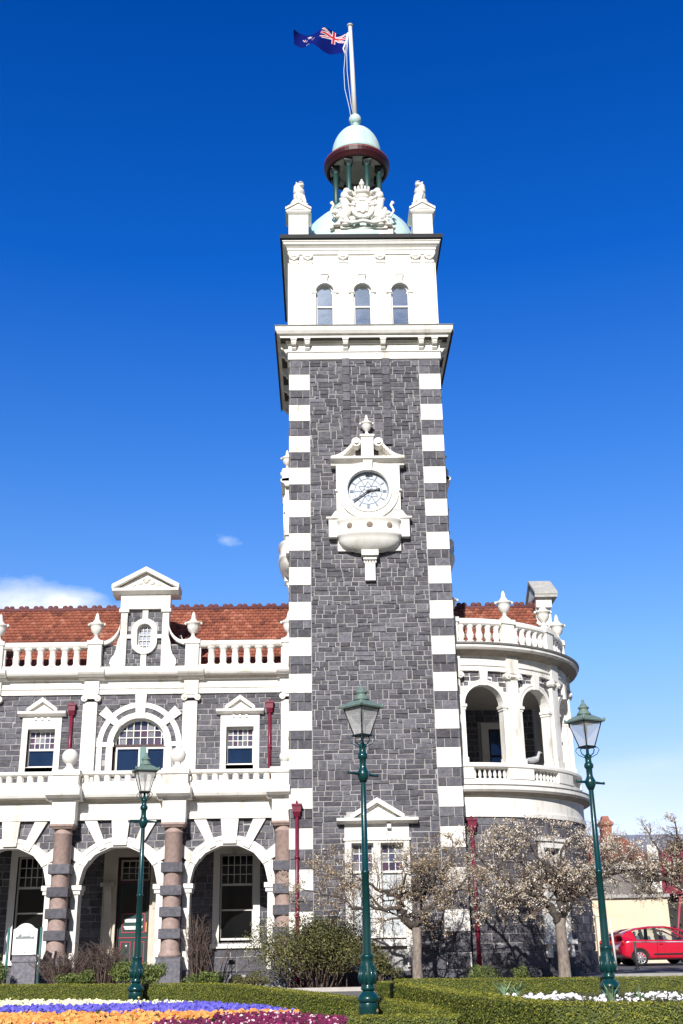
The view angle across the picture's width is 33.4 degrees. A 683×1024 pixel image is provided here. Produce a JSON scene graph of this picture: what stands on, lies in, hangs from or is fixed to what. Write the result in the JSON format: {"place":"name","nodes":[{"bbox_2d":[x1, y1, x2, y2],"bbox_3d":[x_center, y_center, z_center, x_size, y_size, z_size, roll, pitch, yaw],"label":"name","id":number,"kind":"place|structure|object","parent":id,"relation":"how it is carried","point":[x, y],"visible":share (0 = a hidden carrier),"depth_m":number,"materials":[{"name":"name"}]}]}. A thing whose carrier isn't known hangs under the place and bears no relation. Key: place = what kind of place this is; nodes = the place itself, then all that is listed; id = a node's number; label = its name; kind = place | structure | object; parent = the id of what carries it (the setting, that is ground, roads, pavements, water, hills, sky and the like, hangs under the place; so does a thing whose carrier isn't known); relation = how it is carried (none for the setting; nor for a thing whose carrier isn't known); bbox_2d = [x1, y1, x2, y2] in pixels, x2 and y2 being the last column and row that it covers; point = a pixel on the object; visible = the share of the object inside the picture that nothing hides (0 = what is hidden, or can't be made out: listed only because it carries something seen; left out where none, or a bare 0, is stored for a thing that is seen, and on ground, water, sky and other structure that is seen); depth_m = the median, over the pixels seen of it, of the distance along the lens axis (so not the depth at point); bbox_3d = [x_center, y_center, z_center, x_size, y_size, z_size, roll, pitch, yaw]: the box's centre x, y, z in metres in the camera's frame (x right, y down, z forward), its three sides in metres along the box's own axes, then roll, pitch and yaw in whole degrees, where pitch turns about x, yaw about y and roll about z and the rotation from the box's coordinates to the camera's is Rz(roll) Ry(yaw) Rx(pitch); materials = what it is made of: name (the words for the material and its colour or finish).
{"place":"outdoors","nodes":[
{"label":"outdoors","id":0,"kind":"place"},
{"bbox_2d":[0,0,682,834],"label":"sky","id":1,"kind":"structure","parent":0,"point":[153,153],"materials":[{"name":"blue"}]},
{"bbox_2d":[324,990,377,994],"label":"forecourt","id":2,"kind":"structure","parent":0,"point":[350,992],"depth_m":29.06,"materials":[{"name":"grey concrete"}]},
{"bbox_2d":[282,987,361,991],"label":"path kerb","id":3,"kind":"structure","parent":2,"relation":"on","point":[328,989],"depth_m":29.93,"materials":[{"name":"white concrete"}]},
{"bbox_2d":[467,963,501,977],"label":"shrub","id":4,"kind":"object","parent":2,"relation":"on","point":[478,971],"visible":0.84,"depth_m":30.20,"materials":[{"name":"green plant"}]},
{"bbox_2d":[511,965,529,977],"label":"shrub","id":5,"kind":"object","parent":2,"relation":"on","point":[520,972],"visible":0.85,"depth_m":29.98,"materials":[{"name":"green plant"}]},
{"bbox_2d":[347,1012,460,1023],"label":"box hedge","id":6,"kind":"object","parent":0,"point":[419,1018],"visible":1,"depth_m":14.38,"materials":[{"name":"green plant"}]},
{"bbox_2d":[593,914,600,959],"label":"gate pier","id":7,"kind":"structure","parent":0,"point":[597,928],"depth_m":48.31,"materials":[{"name":"white paint"}]},
{"bbox_2d":[548,960,682,979],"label":"road","id":8,"kind":"structure","parent":0,"point":[657,968],"depth_m":37.64,"materials":[{"name":"grey asphalt"}]},
{"bbox_2d":[609,918,617,969],"bbox_3d":[9.143,14.525,38.269,0.142,1.623,0.072,-1,-21,-1],"label":"marker pole","id":9,"kind":"object","parent":8,"relation":"on","point":[612,937],"visible":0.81,"depth_m":38.28,"materials":[{"name":"white metal"}]},
{"bbox_2d":[592,894,671,963],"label":"cream building","id":10,"kind":"structure","parent":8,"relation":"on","point":[625,911],"depth_m":49.05,"materials":[{"name":"beige paint"}]},
{"bbox_2d":[600,812,682,909],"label":"cherry tree","id":11,"kind":"object","parent":8,"relation":"on","point":[674,869],"visible":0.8,"depth_m":33.31,"materials":[{"name":"white plant"}]},
{"bbox_2d":[613,926,682,965],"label":"parked car","id":12,"kind":"object","parent":8,"relation":"on","point":[624,946],"visible":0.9,"depth_m":41.26,"materials":[{"name":"red paint"}]},
{"bbox_2d":[633,941,682,968],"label":"railing","id":13,"kind":"object","parent":8,"relation":"on","point":[635,952],"visible":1,"depth_m":38.29,"materials":[{"name":"grey metal"}]},
{"bbox_2d":[634,845,682,939],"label":"maroon shed","id":14,"kind":"structure","parent":8,"relation":"on","point":[673,912],"depth_m":57.25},
{"bbox_2d":[676,896,680,936],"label":"leaning prop","id":15,"kind":"object","parent":8,"relation":"on","point":[678,920],"visible":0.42,"depth_m":54.66,"materials":[{"name":"red metal"}]},
{"bbox_2d":[587,816,649,894],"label":"brick house","id":16,"kind":"structure","parent":0,"point":[625,889],"depth_m":58.17,"materials":[{"name":"brick"}]},
{"bbox_2d":[586,834,682,869],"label":"grey roofed hall","id":17,"kind":"structure","parent":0,"point":[631,837],"depth_m":81.53,"materials":[{"name":"blue stone"}]},
{"bbox_2d":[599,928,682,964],"bbox_3d":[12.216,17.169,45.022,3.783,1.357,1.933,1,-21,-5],"label":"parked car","id":18,"kind":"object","parent":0,"point":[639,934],"visible":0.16,"depth_m":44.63,"materials":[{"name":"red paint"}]},
{"label":"soil","id":19,"kind":"structure","parent":0,"visible":0},
{"bbox_2d":[493,977,516,994],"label":"leafy plant","id":20,"kind":"object","parent":19,"relation":"on","point":[503,990],"visible":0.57,"depth_m":21.09,"materials":[{"name":"green plant"}]},
{"bbox_2d":[505,982,523,995],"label":"leafy plant","id":21,"kind":"object","parent":19,"relation":"on","point":[517,991],"visible":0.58,"depth_m":21.29,"materials":[{"name":"green plant"}]},
{"bbox_2d":[375,980,682,1023],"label":"box hedge","id":22,"kind":"object","parent":19,"relation":"on","point":[474,1007],"visible":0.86,"depth_m":13.27,"materials":[{"name":"green plant"}]},
{"bbox_2d":[497,989,682,1005],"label":"dark bed leaves","id":23,"kind":"object","parent":19,"relation":"on","point":[592,999],"visible":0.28,"depth_m":20.17,"materials":[{"name":"plant"}]},
{"bbox_2d":[564,700,619,1001],"bbox_3d":[4.775,6.229,21.337,0.704,5.471,0.579,11,-25,-29],"label":"street lamp","id":24,"kind":"object","parent":19,"relation":"on","point":[585,718],"visible":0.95,"depth_m":21.22,"materials":[{"name":"green metal"}]},
{"bbox_2d":[506,991,682,1001],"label":"white flowers","id":25,"kind":"object","parent":19,"relation":"on","point":[570,995],"visible":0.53,"depth_m":20.02,"materials":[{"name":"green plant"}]},
{"bbox_2d":[595,981,619,1005],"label":"leafy plant","id":26,"kind":"object","parent":19,"relation":"on","point":[609,994],"visible":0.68,"depth_m":18.80,"materials":[{"name":"green plant"}]},
{"bbox_2d":[630,983,645,1001],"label":"leafy plant","id":27,"kind":"object","parent":19,"relation":"on","point":[638,994],"visible":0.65,"depth_m":18.99,"materials":[{"name":"green plant"}]},
{"label":"garden path","id":28,"kind":"structure","parent":0,"visible":0},
{"bbox_2d":[339,684,383,1015],"bbox_3d":[0.360,5.143,17.724,0.645,5.010,0.530,18,-28,-40],"label":"street lamp","id":29,"kind":"object","parent":28,"relation":"on","point":[361,703],"visible":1,"depth_m":17.51,"materials":[{"name":"green metal"}]},
{"bbox_2d":[394,975,682,994],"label":"box hedge","id":30,"kind":"object","parent":28,"relation":"on","point":[577,984],"visible":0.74,"depth_m":24.19,"materials":[{"name":"green plant"}]},
{"label":"soil","id":31,"kind":"structure","parent":0,"visible":0},
{"bbox_2d":[0,954,8,983],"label":"shrub","id":32,"kind":"object","parent":31,"relation":"on","point":[3,971],"visible":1,"depth_m":30.81,"materials":[{"name":"green plant"}]},
{"bbox_2d":[4,923,42,984],"bbox_3d":[-9.036,12.711,32.379,0.987,1.890,0.400,-1,-21,-1],"label":"sign board","id":33,"kind":"object","parent":31,"relation":"on","point":[24,945],"visible":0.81,"depth_m":32.32,"materials":[{"name":"white"}]},
{"bbox_2d":[25,948,102,985],"bbox_3d":[-7.601,12.725,31.617,2.167,1.280,1.451,-7,-22,16],"label":"bare bush","id":34,"kind":"object","parent":31,"relation":"on","point":[66,967],"visible":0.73,"depth_m":31.51,"materials":[{"name":"brown plant"}]},
{"bbox_2d":[54,969,95,985],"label":"shrub","id":35,"kind":"object","parent":31,"relation":"on","point":[81,978],"visible":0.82,"depth_m":30.71,"materials":[{"name":"green plant"}]},
{"bbox_2d":[68,938,133,985],"bbox_3d":[-6.645,12.676,31.788,2.028,1.461,1.248,-1,-21,-1],"label":"bare bush","id":36,"kind":"object","parent":31,"relation":"on","point":[102,968],"visible":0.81,"depth_m":31.63,"materials":[{"name":"brown plant"}]},
{"bbox_2d":[108,959,167,985],"bbox_3d":[-5.562,12.737,31.213,1.675,0.922,1.224,-1,-21,-1],"label":"shrub","id":37,"kind":"object","parent":31,"relation":"on","point":[154,972],"visible":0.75,"depth_m":31.09,"materials":[{"name":"green plant"}]},
{"bbox_2d":[180,913,217,982],"bbox_3d":[-4.035,12.334,31.924,1.197,2.105,1.004,-1,-21,-1],"label":"bare bush","id":38,"kind":"object","parent":31,"relation":"on","point":[196,950],"visible":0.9,"depth_m":31.91,"materials":[{"name":"brown plant"}]},
{"bbox_2d":[181,971,227,984],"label":"shrub","id":39,"kind":"object","parent":31,"relation":"on","point":[202,977],"visible":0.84,"depth_m":30.90,"materials":[{"name":"green plant"}]},
{"bbox_2d":[190,935,253,982],"bbox_3d":[-3.314,12.582,31.706,1.784,1.469,0.734,-1,-21,-1],"label":"bare bush","id":40,"kind":"object","parent":31,"relation":"on","point":[225,964],"visible":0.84,"depth_m":31.67,"materials":[{"name":"brown plant"}]},
{"bbox_2d":[229,960,234,982],"bbox_3d":[-3.025,12.783,31.364,0.180,0.820,0.140,-1,-21,-1],"label":"garden light","id":41,"kind":"object","parent":31,"relation":"on","point":[231,962],"visible":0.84,"depth_m":31.42,"materials":[{"name":"black metal"}]},
{"bbox_2d":[229,969,273,985],"bbox_3d":[-2.475,12.781,31.020,1.296,0.603,0.968,-1,-21,-1],"label":"shrub","id":42,"kind":"object","parent":31,"relation":"on","point":[254,978],"visible":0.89,"depth_m":30.91,"materials":[{"name":"green plant"}]},
{"bbox_2d":[239,908,388,987],"bbox_3d":[-0.776,12.204,31.805,4.281,2.182,2.578,-1,-21,-1],"label":"shrub","id":43,"kind":"object","parent":31,"relation":"on","point":[318,941],"visible":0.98,"depth_m":31.50,"materials":[{"name":"green plant"}]},
{"bbox_2d":[358,950,402,985],"bbox_3d":[1.080,12.780,31.837,1.313,1.073,1.010,-1,-21,-1],"label":"shrub","id":44,"kind":"object","parent":31,"relation":"on","point":[383,969],"visible":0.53,"depth_m":31.65,"materials":[{"name":"green plant"}]},
{"bbox_2d":[270,830,494,980],"bbox_3d":[1.126,10.779,30.915,6.169,4.288,3.105,-1,-21,-1],"label":"cherry tree","id":45,"kind":"object","parent":31,"relation":"on","point":[404,917],"visible":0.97,"depth_m":31.01,"materials":[{"name":"white plant"}]},
{"bbox_2d":[443,813,664,979],"bbox_3d":[5.923,10.853,31.812,6.350,4.644,3.468,-1,-21,-1],"label":"cherry tree","id":46,"kind":"object","parent":31,"relation":"on","point":[561,879],"visible":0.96,"depth_m":31.93,"materials":[{"name":"white plant"}]},
{"label":"soil","id":47,"kind":"structure","parent":0,"visible":0},
{"bbox_2d":[0,998,192,1006],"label":"white pansies","id":48,"kind":"object","parent":47,"relation":"on","point":[42,1001],"visible":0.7,"depth_m":22.21,"materials":[{"name":"beige plant"}]},
{"bbox_2d":[8,1012,213,1023],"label":"flower leaves","id":49,"kind":"object","parent":47,"relation":"on","point":[133,1018],"visible":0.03,"depth_m":16.48,"materials":[{"name":"green plant"}]},
{"bbox_2d":[5,1003,225,1014],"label":"flower leaves","id":50,"kind":"object","parent":47,"relation":"on","point":[98,1011],"visible":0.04,"depth_m":19.03,"materials":[{"name":"green plant"}]},
{"bbox_2d":[127,752,159,1001],"bbox_3d":[-4.463,8.033,25.329,0.685,5.321,0.563,6,-22,-18],"label":"street lamp","id":51,"kind":"object","parent":47,"relation":"on","point":[135,989],"visible":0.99,"depth_m":25.18,"materials":[{"name":"green metal"}]},
{"bbox_2d":[0,999,293,1013],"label":"blue pansies","id":52,"kind":"object","parent":47,"relation":"on","point":[161,1006],"visible":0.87,"depth_m":19.36,"materials":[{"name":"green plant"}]},
{"bbox_2d":[0,1007,298,1023],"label":"orange pansies","id":53,"kind":"object","parent":47,"relation":"on","point":[92,1017],"visible":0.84,"depth_m":16.34,"materials":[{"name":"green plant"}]},
{"bbox_2d":[19,1009,348,1023],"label":"maroon pansies","id":54,"kind":"object","parent":47,"relation":"on","point":[273,1017],"visible":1,"depth_m":14.69,"materials":[{"name":"purple plant"}]},
{"bbox_2d":[0,982,454,1017],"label":"box hedge","id":55,"kind":"object","parent":47,"relation":"on","point":[315,1002],"visible":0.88,"depth_m":22.52,"materials":[{"name":"green plant"}]},
{"label":"ground","id":56,"kind":"structure","parent":0,"visible":0},
{"bbox_2d":[0,114,599,987],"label":"station building","id":57,"kind":"structure","parent":56,"relation":"on","point":[232,720],"depth_m":37.67,"materials":[{"name":"stone"}]},
{"bbox_2d":[14,857,46,953],"bbox_3d":[-10.124,12.906,37.226,1.040,3.090,0.120,-1,-21,-1],"label":"window","id":58,"kind":"structure","parent":57,"relation":"in","point":[29,909],"depth_m":37.37,"materials":[{"name":"black glass"}]},
{"bbox_2d":[26,731,54,766],"bbox_3d":[-10.288,8.162,39.079,0.940,1.280,0.120,-1,-21,-1],"label":"window","id":59,"kind":"structure","parent":57,"relation":"in","point":[41,743],"depth_m":39.08,"materials":[{"name":"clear glass"}]},
{"bbox_2d":[117,885,148,980],"bbox_3d":[-6.776,13.647,36.980,0.950,2.920,0.110,-1,-21,-1],"label":"door","id":60,"kind":"structure","parent":57,"relation":"in","point":[128,893],"depth_m":37.10,"materials":[{"name":"brown glass"}]},
{"bbox_2d":[112,719,164,778],"bbox_3d":[-6.929,8.140,39.147,1.800,2.060,0.180,-1,-21,-1],"label":"arched window","id":61,"kind":"structure","parent":57,"relation":"in","point":[138,737],"depth_m":39.14,"materials":[{"name":"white glass"}]},
{"bbox_2d":[137,626,151,648],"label":"oval window","id":62,"kind":"structure","parent":57,"relation":"in","point":[144,632],"depth_m":40.47,"materials":[{"name":"white glass"}]},
{"bbox_2d":[219,854,253,940],"bbox_3d":[-3.439,12.655,37.421,1.100,2.680,0.120,-1,-21,-1],"label":"window","id":63,"kind":"structure","parent":57,"relation":"in","point":[236,879],"depth_m":37.44,"materials":[{"name":"black glass"}]},
{"bbox_2d":[226,728,253,763],"bbox_3d":[-3.489,8.091,39.205,0.940,1.280,0.120,-1,-21,-1],"label":"window","id":64,"kind":"structure","parent":57,"relation":"in","point":[239,747],"depth_m":39.20,"materials":[{"name":"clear glass"}]},
{"bbox_2d":[291,181,307,204],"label":"lion statue","id":65,"kind":"object","parent":57,"relation":"on","point":[298,192],"visible":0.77,"depth_m":43.36,"materials":[{"name":"stone"}]},
{"bbox_2d":[316,285,333,323],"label":"belfry window","id":66,"kind":"structure","parent":57,"relation":"in","point":[325,295],"depth_m":41.54,"materials":[{"name":"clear glass"}]},
{"bbox_2d":[344,23,356,124],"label":"flagpole","id":67,"kind":"object","parent":57,"relation":"on","point":[352,78],"visible":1,"depth_m":48.53,"materials":[{"name":"metal"}]},
{"bbox_2d":[294,28,347,54],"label":"flag","id":68,"kind":"object","parent":67,"relation":"attached to","point":[328,41],"visible":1,"depth_m":49.23,"materials":[{"name":"blue fabric"}]},
{"bbox_2d":[354,285,371,323],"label":"belfry window","id":69,"kind":"structure","parent":57,"relation":"in","point":[362,293],"depth_m":41.53,"materials":[{"name":"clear glass"}]},
{"bbox_2d":[351,843,375,937],"bbox_3d":[0.653,11.376,34.223,0.670,2.700,0.120,-1,-21,-1],"label":"window","id":70,"kind":"structure","parent":57,"relation":"in","point":[358,847],"depth_m":34.40,"materials":[{"name":"clear glass"}]},
{"bbox_2d":[380,843,405,937],"bbox_3d":[1.548,11.366,34.239,0.700,2.700,0.120,-1,-21,-1],"label":"window","id":71,"kind":"structure","parent":57,"relation":"in","point":[401,929],"depth_m":34.36,"materials":[{"name":"white glass"}]},
{"bbox_2d":[391,285,409,323],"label":"belfry window","id":72,"kind":"structure","parent":57,"relation":"in","point":[399,295],"depth_m":41.59,"materials":[{"name":"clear glass"}]},
{"bbox_2d":[412,181,427,204],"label":"lion statue","id":73,"kind":"object","parent":57,"relation":"on","point":[419,192],"visible":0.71,"depth_m":43.44,"materials":[{"name":"stone"}]},
{"bbox_2d":[488,729,502,778],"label":"window","id":74,"kind":"structure","parent":57,"relation":"in","point":[494,734],"depth_m":42.76,"materials":[{"name":"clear glass"}]},
{"bbox_2d":[527,751,541,762],"bbox_3d":[6.334,8.123,37.430,0.626,0.507,0.234,2,-22,-9],"label":"bird","id":75,"kind":"object","parent":57,"relation":"on","point":[535,759],"visible":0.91,"depth_m":37.34},
{"bbox_2d":[544,848,558,935],"bbox_3d":[6.599,11.961,35.868,0.749,2.610,0.124,15,-26,-35],"label":"window","id":76,"kind":"structure","parent":57,"relation":"in","point":[552,926],"depth_m":35.86,"materials":[{"name":"clear glass"}]},
{"bbox_2d":[615,973,682,976],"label":"kerb","id":77,"kind":"structure","parent":56,"relation":"on","point":[652,974],"depth_m":32.17,"materials":[{"name":"concrete"}]}
]}

